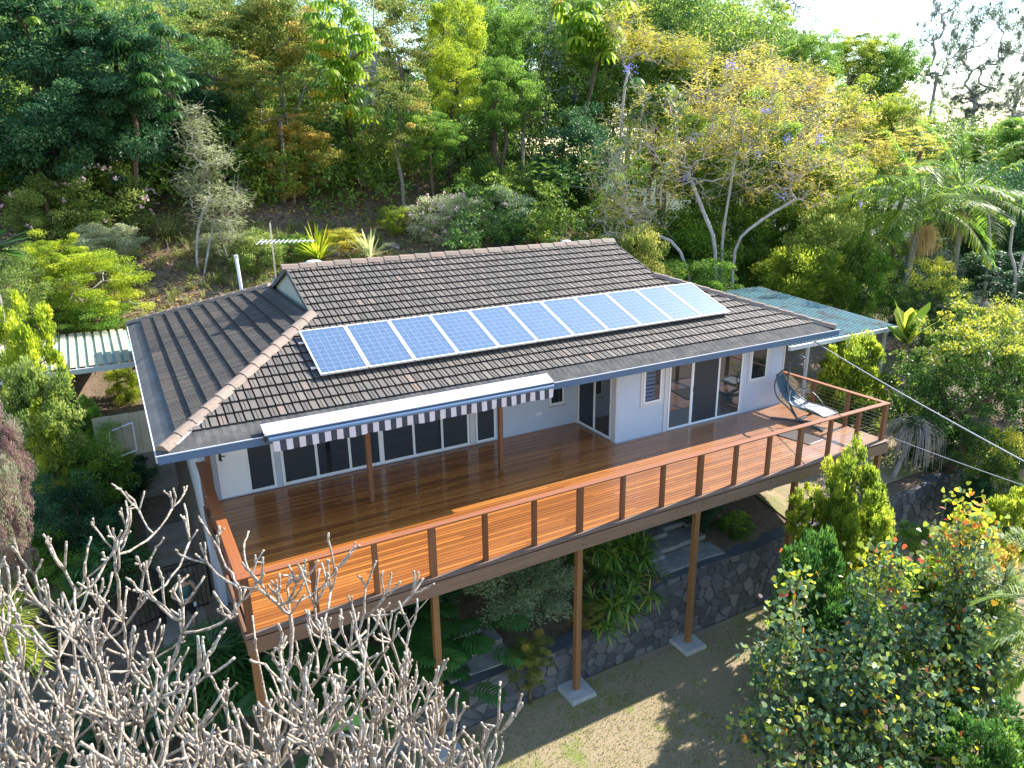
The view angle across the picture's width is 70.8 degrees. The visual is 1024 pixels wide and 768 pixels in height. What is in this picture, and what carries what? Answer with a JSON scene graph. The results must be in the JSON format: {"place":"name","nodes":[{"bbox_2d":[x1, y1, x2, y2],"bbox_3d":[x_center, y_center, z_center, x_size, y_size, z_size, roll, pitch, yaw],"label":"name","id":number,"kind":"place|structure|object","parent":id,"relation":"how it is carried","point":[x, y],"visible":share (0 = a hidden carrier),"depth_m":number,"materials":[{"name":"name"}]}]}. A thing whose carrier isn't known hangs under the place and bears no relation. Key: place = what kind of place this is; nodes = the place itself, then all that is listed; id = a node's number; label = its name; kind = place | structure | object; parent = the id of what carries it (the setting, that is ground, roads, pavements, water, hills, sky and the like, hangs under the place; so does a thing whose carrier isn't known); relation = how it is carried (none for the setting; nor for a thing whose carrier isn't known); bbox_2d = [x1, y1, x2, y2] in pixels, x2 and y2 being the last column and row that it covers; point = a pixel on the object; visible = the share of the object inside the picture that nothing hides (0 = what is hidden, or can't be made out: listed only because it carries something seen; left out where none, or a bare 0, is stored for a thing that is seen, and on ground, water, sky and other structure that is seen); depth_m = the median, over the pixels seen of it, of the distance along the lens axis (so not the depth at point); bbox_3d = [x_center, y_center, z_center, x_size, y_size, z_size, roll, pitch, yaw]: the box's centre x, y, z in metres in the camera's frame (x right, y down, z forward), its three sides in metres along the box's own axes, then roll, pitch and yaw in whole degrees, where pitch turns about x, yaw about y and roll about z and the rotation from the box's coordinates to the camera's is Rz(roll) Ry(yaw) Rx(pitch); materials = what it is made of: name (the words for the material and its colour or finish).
{"place":"outdoors","nodes":[
{"label":"outdoors","id":0,"kind":"place"},
{"bbox_2d":[134,448,210,672],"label":"path","id":1,"kind":"structure","parent":0,"point":[175,535],"depth_m":18.80,"materials":[{"name":"concrete"}]},
{"bbox_2d":[0,0,1023,767],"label":"ground","id":2,"kind":"structure","parent":0,"point":[764,518],"depth_m":21.27,"materials":[{"name":"soil"}]},
{"bbox_2d":[0,399,54,648],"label":"shrub","id":3,"kind":"object","parent":2,"relation":"on","point":[10,434],"visible":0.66,"depth_m":14.65,"materials":[{"name":"red plant"}]},
{"bbox_2d":[0,454,55,707],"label":"shrub","id":4,"kind":"object","parent":2,"relation":"on","point":[13,508],"visible":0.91,"depth_m":13.14,"materials":[{"name":"red plant"}]},
{"bbox_2d":[0,246,62,324],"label":"tree","id":5,"kind":"object","parent":2,"relation":"on","point":[7,269],"visible":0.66,"depth_m":23.75,"materials":[{"name":"green plant"}]},
{"bbox_2d":[0,287,75,426],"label":"tree","id":6,"kind":"object","parent":2,"relation":"on","point":[12,329],"visible":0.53,"depth_m":19.31,"materials":[{"name":"green plant"}]},
{"bbox_2d":[0,354,88,520],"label":"tree","id":7,"kind":"object","parent":2,"relation":"on","point":[20,397],"visible":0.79,"depth_m":17.43,"materials":[{"name":"green plant"}]},
{"bbox_2d":[0,172,89,241],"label":"flowering shrub","id":8,"kind":"object","parent":2,"relation":"on","point":[26,197],"visible":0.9,"depth_m":28.28,"materials":[{"name":"green plant"}]},
{"bbox_2d":[3,468,107,558],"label":"shrub","id":9,"kind":"object","parent":2,"relation":"on","point":[45,503],"visible":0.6,"depth_m":17.41,"materials":[{"name":"green plant"}]},
{"bbox_2d":[0,56,116,236],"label":"hillside tree","id":10,"kind":"object","parent":2,"relation":"on","point":[53,133],"visible":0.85,"depth_m":27.39,"materials":[{"name":"green plant"}]},
{"bbox_2d":[0,0,126,206],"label":"hillside tree","id":11,"kind":"object","parent":2,"relation":"on","point":[20,47],"visible":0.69,"depth_m":28.44,"materials":[{"name":"green plant"}]},
{"bbox_2d":[0,329,134,385],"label":"walkway cover","id":12,"kind":"object","parent":2,"relation":"on","point":[88,349],"visible":0.49,"depth_m":22.52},
{"bbox_2d":[30,418,140,521],"bbox_3d":[-10.990,2.417,18.623,2.487,2.891,1.494,-10,20,-27],"label":"shrub","id":13,"kind":"object","parent":2,"relation":"on","point":[111,464],"visible":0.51,"depth_m":18.60,"materials":[{"name":"green plant"}]},
{"bbox_2d":[27,248,156,320],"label":"lime shrub","id":14,"kind":"object","parent":2,"relation":"on","point":[80,275],"visible":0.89,"depth_m":25.27,"materials":[{"name":"green plant"}]},
{"bbox_2d":[15,688,177,767],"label":"shrub","id":15,"kind":"object","parent":2,"relation":"on","point":[88,735],"visible":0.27,"depth_m":12.89,"materials":[{"name":"green plant"}]},
{"bbox_2d":[36,162,158,244],"bbox_3d":[-17.477,-7.575,30.538,4.754,3.886,5.052,-10,20,-27],"label":"flowering shrub","id":16,"kind":"object","parent":2,"relation":"on","point":[124,209],"visible":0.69,"depth_m":29.66,"materials":[{"name":"green plant"}]},
{"bbox_2d":[0,0,201,127],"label":"umbrella tree","id":17,"kind":"object","parent":2,"relation":"on","point":[164,31],"visible":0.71,"depth_m":28.34,"materials":[{"name":"green plant"}]},
{"bbox_2d":[26,70,179,220],"bbox_3d":[-16.794,-9.798,30.127,5.528,6.200,5.878,-10,20,-27],"label":"hillside tree","id":18,"kind":"object","parent":2,"relation":"on","point":[146,148],"visible":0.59,"depth_m":29.32,"materials":[{"name":"green plant"}]},
{"bbox_2d":[0,553,212,685],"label":"black fence","id":19,"kind":"object","parent":2,"relation":"on","point":[54,633],"visible":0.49,"depth_m":16.25,"materials":[{"name":"black metal"}]},
{"bbox_2d":[64,221,150,263],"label":"shrub","id":20,"kind":"object","parent":2,"relation":"on","point":[123,238],"visible":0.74,"depth_m":28.60,"materials":[{"name":"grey plant"}]},
{"bbox_2d":[61,533,163,602],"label":"fan palm clump","id":21,"kind":"object","parent":2,"relation":"on","point":[94,562],"visible":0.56,"depth_m":16.73,"materials":[{"name":"green plant"}]},
{"bbox_2d":[37,4,201,235],"bbox_3d":[-15.836,-10.818,30.093,5.661,9.019,5.683,11,21,34],"label":"hillside tree","id":22,"kind":"object","parent":2,"relation":"on","point":[146,42],"visible":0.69,"depth_m":28.45,"materials":[{"name":"green plant"}]},
{"bbox_2d":[138,72,249,182],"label":"hillside tree","id":23,"kind":"object","parent":2,"relation":"on","point":[196,96],"visible":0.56,"depth_m":33.22,"materials":[{"name":"green plant"}]},
{"bbox_2d":[126,614,286,741],"bbox_3d":[-6.009,5.599,14.327,3.130,2.038,3.205,-10,20,-27],"label":"fan palm clump","id":24,"kind":"object","parent":2,"relation":"on","point":[230,644],"visible":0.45,"depth_m":13.78,"materials":[{"name":"green plant"}]},
{"bbox_2d":[160,97,257,273],"bbox_3d":[-12.218,-7.990,29.553,3.575,7.565,4.082,-10,20,-27],"label":"pale sapling","id":25,"kind":"object","parent":2,"relation":"on","point":[223,202],"visible":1,"depth_m":29.45,"materials":[{"name":"green plant"}]},
{"bbox_2d":[132,0,288,180],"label":"hillside tree","id":26,"kind":"object","parent":2,"relation":"on","point":[220,31],"visible":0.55,"depth_m":33.58,"materials":[{"name":"green plant"}]},
{"bbox_2d":[51,211,425,361],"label":"grass tufts","id":27,"kind":"object","parent":2,"relation":"on","point":[160,266],"visible":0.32,"depth_m":30.02,"materials":[{"name":"green plant"}]},
{"bbox_2d":[222,226,293,279],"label":"shrub","id":28,"kind":"object","parent":2,"relation":"on","point":[248,258],"visible":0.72,"depth_m":29.93,"materials":[{"name":"green plant"}]},
{"bbox_2d":[0,483,522,767],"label":"frangipani tree","id":29,"kind":"object","parent":2,"relation":"on","point":[50,733],"visible":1,"depth_m":8.20,"materials":[{"name":"grey plant"}]},
{"bbox_2d":[205,0,333,180],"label":"hillside tree","id":30,"kind":"object","parent":2,"relation":"on","point":[267,32],"visible":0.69,"depth_m":34.94,"materials":[{"name":"green plant"}]},
{"bbox_2d":[214,49,342,203],"bbox_3d":[-11.326,-12.143,34.479,6.477,7.039,5.085,1,18,4],"label":"hillside tree","id":31,"kind":"object","parent":2,"relation":"on","point":[266,72],"visible":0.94,"depth_m":33.61,"materials":[{"name":"green plant"}]},
{"bbox_2d":[229,108,349,203],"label":"hillside tree","id":32,"kind":"object","parent":2,"relation":"on","point":[302,137],"visible":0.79,"depth_m":34.65,"materials":[{"name":"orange plant"}]},
{"bbox_2d":[0,104,616,372],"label":"leaf litter","id":33,"kind":"object","parent":2,"relation":"on","point":[253,284],"visible":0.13,"depth_m":33.49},
{"bbox_2d":[302,0,383,181],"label":"umbrella tree","id":34,"kind":"object","parent":2,"relation":"on","point":[348,69],"visible":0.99,"depth_m":33.91,"materials":[{"name":"green plant"}]},
{"bbox_2d":[207,598,530,767],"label":"split leaf plant","id":35,"kind":"object","parent":2,"relation":"on","point":[420,645],"visible":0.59,"depth_m":13.84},
{"bbox_2d":[335,0,441,167],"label":"hillside tree","id":36,"kind":"object","parent":2,"relation":"on","point":[394,9],"visible":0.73,"depth_m":39.80,"materials":[{"name":"green plant"}]},
{"bbox_2d":[354,57,434,219],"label":"hillside tree","id":37,"kind":"object","parent":2,"relation":"on","point":[395,143],"visible":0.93,"depth_m":34.98,"materials":[{"name":"green plant"}]},
{"bbox_2d":[386,100,467,212],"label":"hillside tree","id":38,"kind":"object","parent":2,"relation":"on","point":[426,141],"visible":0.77,"depth_m":35.78,"materials":[{"name":"green plant"}]},
{"bbox_2d":[404,192,490,249],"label":"flowering shrub","id":39,"kind":"object","parent":2,"relation":"on","point":[430,218],"visible":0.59,"depth_m":34.70,"materials":[{"name":"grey plant"}]},
{"bbox_2d":[417,37,483,190],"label":"hillside tree","id":40,"kind":"object","parent":2,"relation":"on","point":[443,66],"visible":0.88,"depth_m":38.12,"materials":[{"name":"green plant"}]},
{"bbox_2d":[419,0,488,171],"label":"hillside tree","id":41,"kind":"object","parent":2,"relation":"on","point":[434,25],"visible":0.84,"depth_m":39.93,"materials":[{"name":"green plant"}]},
{"bbox_2d":[125,238,839,605],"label":"house","id":42,"kind":"structure","parent":2,"relation":"on","point":[223,378],"depth_m":18.20,"materials":[{"name":"tile"}]},
{"bbox_2d":[280,414,469,484],"bbox_3d":[-3.166,0.960,17.249,4.720,2.050,0.030,-10,20,-27],"label":"sliding door","id":43,"kind":"structure","parent":42,"relation":"in","point":[299,464],"depth_m":17.35,"materials":[{"name":"black glass"}]},
{"bbox_2d":[260,373,553,451],"bbox_3d":[-1.850,0.523,14.719,6.240,0.471,0.357,-10,20,-27],"label":"awning","id":44,"kind":"object","parent":42,"relation":"attached to","point":[287,434],"visible":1,"depth_m":14.43,"materials":[{"name":"white fabric"}]},
{"bbox_2d":[577,379,611,438],"bbox_3d":[2.188,0.289,19.163,0.030,2.030,1.520,-10,20,-27],"label":"sliding door","id":45,"kind":"structure","parent":42,"relation":"in","point":[594,398],"depth_m":19.17,"materials":[{"name":"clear glass"}]},
{"bbox_2d":[666,353,743,429],"bbox_3d":[5.326,0.074,19.736,2.680,2.030,0.050,-10,20,-27],"label":"sliding door","id":46,"kind":"structure","parent":42,"relation":"in","point":[702,391],"depth_m":19.75,"materials":[{"name":"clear glass"}]},
{"bbox_2d":[458,55,546,175],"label":"hillside tree","id":47,"kind":"object","parent":2,"relation":"on","point":[521,83],"visible":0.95,"depth_m":38.81,"materials":[{"name":"green plant"}]},
{"bbox_2d":[0,97,1015,286],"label":"understorey","id":48,"kind":"object","parent":2,"relation":"on","point":[548,220],"visible":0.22,"depth_m":37.48,"materials":[{"name":"green plant"}]},
{"bbox_2d":[474,0,546,153],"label":"hillside tree","id":49,"kind":"object","parent":2,"relation":"on","point":[503,20],"visible":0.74,"depth_m":45.25,"materials":[{"name":"green plant"}]},
{"bbox_2d":[0,0,1023,218],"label":"forest","id":50,"kind":"object","parent":2,"relation":"on","point":[685,21],"visible":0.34,"depth_m":47.42,"materials":[{"name":"green plant"}]},
{"bbox_2d":[462,555,586,630],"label":"shrub","id":51,"kind":"object","parent":2,"relation":"on","point":[511,603],"visible":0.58,"depth_m":15.26,"materials":[{"name":"green plant"}]},
{"bbox_2d":[195,371,890,766],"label":"deck","id":52,"kind":"structure","parent":2,"relation":"on","point":[453,519],"depth_m":15.33,"materials":[{"name":"brown wood"}]},
{"bbox_2d":[527,101,630,216],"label":"hillside tree","id":53,"kind":"object","parent":2,"relation":"on","point":[591,133],"visible":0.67,"depth_m":40.93,"materials":[{"name":"green plant"}]},
{"bbox_2d":[547,0,637,161],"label":"umbrella tree","id":54,"kind":"object","parent":2,"relation":"on","point":[583,20],"visible":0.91,"depth_m":41.69,"materials":[{"name":"green plant"}]},
{"bbox_2d":[562,528,672,647],"bbox_3d":[2.376,3.971,16.648,2.694,2.632,2.837,-10,20,-27],"label":"dracaena","id":55,"kind":"object","parent":2,"relation":"on","point":[616,562],"visible":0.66,"depth_m":16.24,"materials":[{"name":"green plant"}]},
{"bbox_2d":[596,0,727,231],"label":"yellow leaf tree","id":56,"kind":"object","parent":2,"relation":"on","point":[677,59],"visible":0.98,"depth_m":37.29,"materials":[{"name":"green plant"}]},
{"bbox_2d":[357,469,977,766],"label":"stone retaining wall","id":57,"kind":"structure","parent":2,"relation":"on","point":[732,581],"depth_m":16.89,"materials":[{"name":"stone"}]},
{"bbox_2d":[611,101,729,259],"bbox_3d":[7.831,-9.637,36.720,4.992,9.497,6.110,-10,20,-27],"label":"hillside tree","id":58,"kind":"object","parent":2,"relation":"on","point":[645,168],"visible":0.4,"depth_m":35.52,"materials":[{"name":"green plant"}]},
{"bbox_2d":[638,201,754,285],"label":"shrub","id":59,"kind":"object","parent":2,"relation":"on","point":[695,237],"visible":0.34,"depth_m":34.90,"materials":[{"name":"green plant"}]},
{"bbox_2d":[565,35,876,289],"bbox_3d":[10.156,-9.552,34.354,16.277,13.076,8.375,-3,18,-8],"label":"jacaranda tree","id":60,"kind":"object","parent":2,"relation":"on","point":[690,168],"visible":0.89,"depth_m":33.19,"materials":[{"name":"yellow plant"}]},
{"bbox_2d":[698,84,826,283],"bbox_3d":[12.037,-9.673,37.693,6.454,11.280,6.288,-10,20,-27],"label":"hillside tree","id":61,"kind":"object","parent":2,"relation":"on","point":[797,129],"visible":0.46,"depth_m":36.17,"materials":[{"name":"green plant"}]},
{"bbox_2d":[726,200,830,292],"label":"shrub","id":62,"kind":"object","parent":2,"relation":"on","point":[765,233],"visible":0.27,"depth_m":36.76,"materials":[{"name":"green plant"}]},
{"bbox_2d":[748,242,856,306],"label":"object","id":63,"kind":"object","parent":2,"relation":"on","point":[779,261],"visible":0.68,"depth_m":32.45,"materials":[{"name":"green plant"}]},
{"bbox_2d":[715,29,902,291],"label":"jacaranda tree","id":64,"kind":"object","parent":2,"relation":"on","point":[813,85],"visible":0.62,"depth_m":40.49,"materials":[{"name":"yellow plant"}]},
{"bbox_2d":[766,28,852,227],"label":"hillside tree","id":65,"kind":"object","parent":2,"relation":"on","point":[825,53],"visible":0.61,"depth_m":46.08,"materials":[{"name":"green plant"}]},
{"bbox_2d":[723,286,897,410],"bbox_3d":[9.636,-0.988,27.147,7.099,3.622,7.775,-10,20,-27],"label":"carport","id":66,"kind":"object","parent":2,"relation":"on","point":[846,322],"visible":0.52,"depth_m":25.54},
{"bbox_2d":[769,135,877,225],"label":"hillside tree","id":67,"kind":"object","parent":2,"relation":"on","point":[866,167],"visible":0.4,"depth_m":37.00,"materials":[{"name":"green plant"}]},
{"bbox_2d":[780,195,880,310],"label":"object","id":68,"kind":"object","parent":2,"relation":"on","point":[830,229],"visible":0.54,"depth_m":33.39,"materials":[{"name":"green plant"}]},
{"bbox_2d":[809,431,890,581],"bbox_3d":[7.828,3.608,16.848,1.665,5.070,1.792,-10,20,-27],"label":"lime shrub","id":69,"kind":"object","parent":2,"relation":"on","point":[845,473],"visible":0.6,"depth_m":16.32,"materials":[{"name":"green plant"}]},
{"bbox_2d":[809,329,903,434],"bbox_3d":[10.999,0.117,23.201,2.915,3.958,2.780,-10,20,-27],"label":"shrub","id":70,"kind":"object","parent":2,"relation":"on","point":[858,353],"visible":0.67,"depth_m":22.59,"materials":[{"name":"green plant"}]},
{"bbox_2d":[815,20,900,145],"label":"hillside tree","id":71,"kind":"object","parent":2,"relation":"on","point":[873,43],"visible":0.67,"depth_m":49.21,"materials":[{"name":"green plant"}]},
{"bbox_2d":[824,235,902,322],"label":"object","id":72,"kind":"object","parent":2,"relation":"on","point":[877,279],"visible":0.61,"depth_m":33.07,"materials":[{"name":"green plant"}]},
{"bbox_2d":[819,73,932,251],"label":"hillside tree","id":73,"kind":"object","parent":2,"relation":"on","point":[890,107],"visible":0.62,"depth_m":42.93,"materials":[{"name":"green plant"}]},
{"bbox_2d":[858,29,933,234],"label":"hillside tree","id":74,"kind":"object","parent":2,"relation":"on","point":[889,55],"visible":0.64,"depth_m":50.64,"materials":[{"name":"green plant"}]},
{"bbox_2d":[825,128,1015,336],"bbox_3d":[18.345,-6.629,32.380,7.359,9.248,8.113,-10,20,-27],"label":"palm tree","id":75,"kind":"object","parent":2,"relation":"on","point":[923,236],"visible":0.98,"depth_m":31.71,"materials":[{"name":"green plant"}]},
{"bbox_2d":[875,255,977,365],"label":"round tree","id":76,"kind":"object","parent":2,"relation":"on","point":[938,289],"visible":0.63,"depth_m":29.87,"materials":[{"name":"green plant"}]},
{"bbox_2d":[912,0,975,201],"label":"eucalyptus tree","id":77,"kind":"object","parent":2,"relation":"on","point":[931,75],"visible":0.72,"depth_m":70.14,"materials":[{"name":"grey plant"}]},
{"bbox_2d":[870,291,1023,485],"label":"round tree","id":78,"kind":"object","parent":2,"relation":"on","point":[936,382],"visible":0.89,"depth_m":20.95,"materials":[{"name":"green plant"}]},
{"bbox_2d":[877,119,1023,319],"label":"palm tree","id":79,"kind":"object","parent":2,"relation":"on","point":[961,211],"visible":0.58,"depth_m":34.86,"materials":[{"name":"green plant"}]},
{"bbox_2d":[921,249,1023,324],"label":"hillside tree","id":80,"kind":"object","parent":2,"relation":"on","point":[990,278],"visible":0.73,"depth_m":35.30,"materials":[{"name":"green plant"}]},
{"bbox_2d":[933,0,1023,205],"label":"eucalyptus tree","id":81,"kind":"object","parent":2,"relation":"on","point":[1005,52],"visible":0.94,"depth_m":63.36,"materials":[{"name":"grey plant"}]},
{"bbox_2d":[943,117,1023,246],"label":"hillside tree","id":82,"kind":"object","parent":2,"relation":"on","point":[1015,133],"visible":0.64,"depth_m":47.33,"materials":[{"name":"green plant"}]},
{"bbox_2d":[948,426,1023,544],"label":"round tree","id":83,"kind":"object","parent":2,"relation":"on","point":[1009,461],"visible":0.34,"depth_m":19.95,"materials":[{"name":"green plant"}]},
{"bbox_2d":[963,163,1023,307],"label":"hillside tree","id":84,"kind":"object","parent":2,"relation":"on","point":[1018,242],"visible":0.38,"depth_m":39.51,"materials":[{"name":"green plant"}]},
{"bbox_2d":[441,518,724,683],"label":"paving","id":85,"kind":"structure","parent":0,"point":[669,541],"depth_m":17.42,"materials":[{"name":"stone"}]},
{"bbox_2d":[235,0,1023,162],"label":"sky","id":86,"kind":"structure","parent":0,"point":[846,15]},
{"bbox_2d":[381,523,1023,767],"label":"lawn","id":87,"kind":"structure","parent":0,"point":[700,680],"depth_m":14.85,"materials":[{"name":"plant"}]},
{"bbox_2d":[766,524,856,681],"bbox_3d":[6.212,4.724,15.030,1.934,4.122,1.772,-10,20,-27],"label":"glossy shrub","id":88,"kind":"object","parent":87,"relation":"on","point":[826,541],"visible":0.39,"depth_m":14.54,"materials":[{"name":"green plant"}]},
{"bbox_2d":[788,571,901,728],"bbox_3d":[6.679,5.399,14.326,1.960,3.288,1.949,-2,18,-3],"label":"glossy shrub","id":89,"kind":"object","parent":87,"relation":"on","point":[836,612],"visible":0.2,"depth_m":14.08,"materials":[{"name":"green plant"}]},
{"bbox_2d":[819,487,897,617],"bbox_3d":[7.800,4.276,16.361,1.740,4.113,1.684,-10,20,-27],"label":"lime shrub","id":90,"kind":"object","parent":87,"relation":"on","point":[884,520],"visible":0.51,"depth_m":15.82,"materials":[{"name":"green plant"}]},
{"bbox_2d":[726,481,1021,767],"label":"shrub","id":91,"kind":"object","parent":87,"relation":"on","point":[820,720],"visible":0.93,"depth_m":12.52,"materials":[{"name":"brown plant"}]},
{"bbox_2d":[907,691,1023,767],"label":"shrub","id":92,"kind":"object","parent":87,"relation":"on","point":[1008,756],"visible":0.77,"depth_m":11.53,"materials":[{"name":"green plant"}]},
{"bbox_2d":[924,567,1023,735],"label":"shrub","id":93,"kind":"object","parent":87,"relation":"on","point":[1001,605],"visible":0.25,"depth_m":13.30,"materials":[{"name":"green plant"}]},
{"bbox_2d":[968,525,1023,697],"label":"date palm","id":94,"kind":"object","parent":87,"relation":"on","point":[1003,637],"visible":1,"depth_m":10.20,"materials":[{"name":"green plant"}]},
{"bbox_2d":[755,401,975,517],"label":"lawn","id":95,"kind":"structure","parent":0,"point":[777,498],"depth_m":21.37,"materials":[{"name":"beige plant"}]},
{"bbox_2d":[884,413,946,476],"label":"weeping tree","id":96,"kind":"object","parent":95,"relation":"on","point":[926,433],"visible":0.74,"depth_m":21.27,"materials":[{"name":"grey plant"}]},
{"bbox_3d":[0.662,-1.533,18.143,11.691,0.377,0.981,-10,20,-27],"label":"rail","id":97,"kind":"object","parent":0,"visible":0},
{"bbox_2d":[299,325,368,375],"bbox_3d":[-3.905,-0.733,15.720,1.025,0.679,1.648,-10,20,-27],"label":"solar panel","id":98,"kind":"object","parent":97,"relation":"on","point":[333,350],"visible":1,"depth_m":15.65,"materials":[{"name":"glass"}]},
{"bbox_2d":[345,320,414,367],"bbox_3d":[-2.989,-0.899,16.204,1.025,0.679,1.648,-10,20,-27],"label":"solar panel","id":99,"kind":"object","parent":97,"relation":"on","point":[379,343],"visible":1,"depth_m":16.14,"materials":[{"name":"glass"}]},
{"bbox_2d":[388,315,457,360],"bbox_3d":[-2.073,-1.065,16.688,1.025,0.679,1.648,-10,20,-27],"label":"solar panel","id":100,"kind":"object","parent":97,"relation":"on","point":[422,337],"visible":1,"depth_m":16.62,"materials":[{"name":"glass"}]},
{"bbox_2d":[429,310,498,354],"bbox_3d":[-1.157,-1.231,17.172,1.025,0.679,1.648,-10,20,-27],"label":"solar panel","id":101,"kind":"object","parent":97,"relation":"on","point":[464,332],"visible":1,"depth_m":17.11,"materials":[{"name":"glass"}]},
{"bbox_2d":[468,306,536,347],"bbox_3d":[-0.241,-1.397,17.656,1.025,0.679,1.648,-10,20,-27],"label":"solar panel","id":102,"kind":"object","parent":97,"relation":"on","point":[503,327],"visible":1,"depth_m":17.59,"materials":[{"name":"glass"}]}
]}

